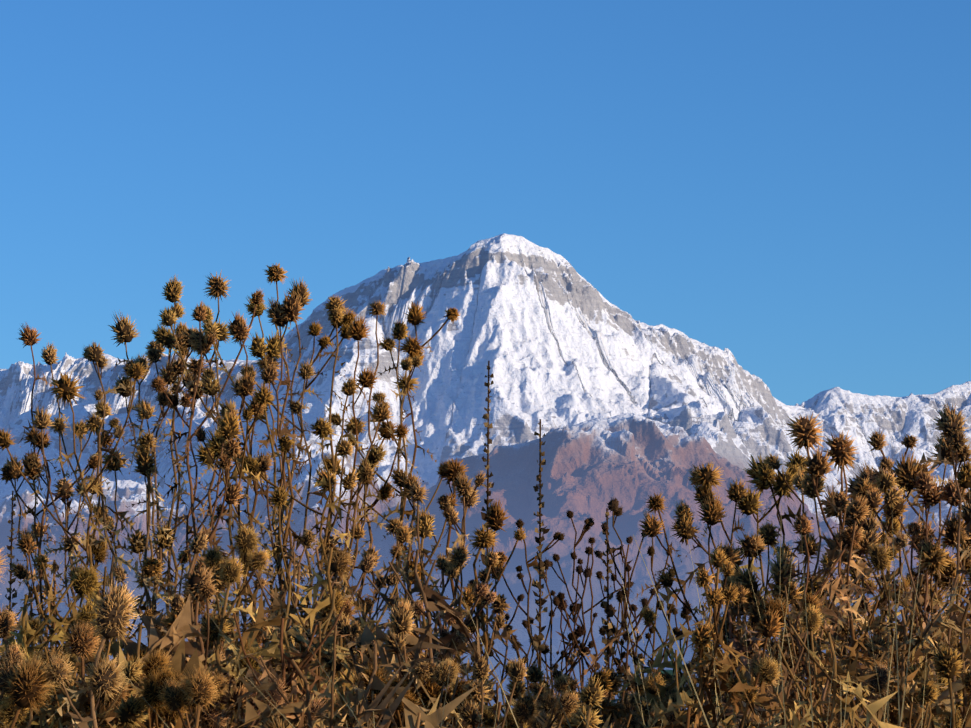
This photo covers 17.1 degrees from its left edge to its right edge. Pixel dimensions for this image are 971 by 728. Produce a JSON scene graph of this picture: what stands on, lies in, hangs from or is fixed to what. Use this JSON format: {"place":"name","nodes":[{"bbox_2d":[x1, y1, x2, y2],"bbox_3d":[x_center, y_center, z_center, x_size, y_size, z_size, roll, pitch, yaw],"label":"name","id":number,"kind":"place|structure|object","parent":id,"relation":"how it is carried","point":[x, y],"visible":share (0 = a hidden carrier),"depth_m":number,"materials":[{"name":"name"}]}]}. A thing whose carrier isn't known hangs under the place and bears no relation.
{"place":"outdoors","nodes":[
{"label":"outdoors","id":0,"kind":"place"},
{"bbox_2d":[0,233,970,716],"bbox_3d":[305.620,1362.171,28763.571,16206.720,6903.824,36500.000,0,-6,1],"label":"mountain","id":1,"kind":"structure","parent":0,"point":[628,409],"depth_m":33812.64,"materials":[{"name":"white snow"}]},
{"bbox_2d":[0,0,970,405],"label":"sky","id":2,"kind":"structure","parent":0,"point":[784,186],"materials":[{"name":"blue"}]},
{"bbox_2d":[1,505,970,727],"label":"dry grass","id":3,"kind":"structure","parent":0,"point":[887,702],"depth_m":3.15,"materials":[{"name":"brown plant"}]},
{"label":"hilltop ground","id":4,"kind":"structure","parent":0,"visible":0},
{"bbox_2d":[4,361,695,723],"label":"dried plants","id":5,"kind":"object","parent":4,"relation":"on","point":[574,635],"visible":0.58,"depth_m":4.62,"materials":[{"name":"brown plant"}]},
{"bbox_2d":[0,262,970,727],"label":"thistles","id":6,"kind":"object","parent":4,"relation":"on","point":[366,666],"visible":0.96,"depth_m":3.67,"materials":[{"name":"brown plant"}]},
{"bbox_2d":[503,665,695,709],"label":"green shrub leaves","id":7,"kind":"object","parent":4,"relation":"on","point":[661,672],"visible":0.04,"depth_m":4.87,"materials":[{"name":"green plant"}]}
]}

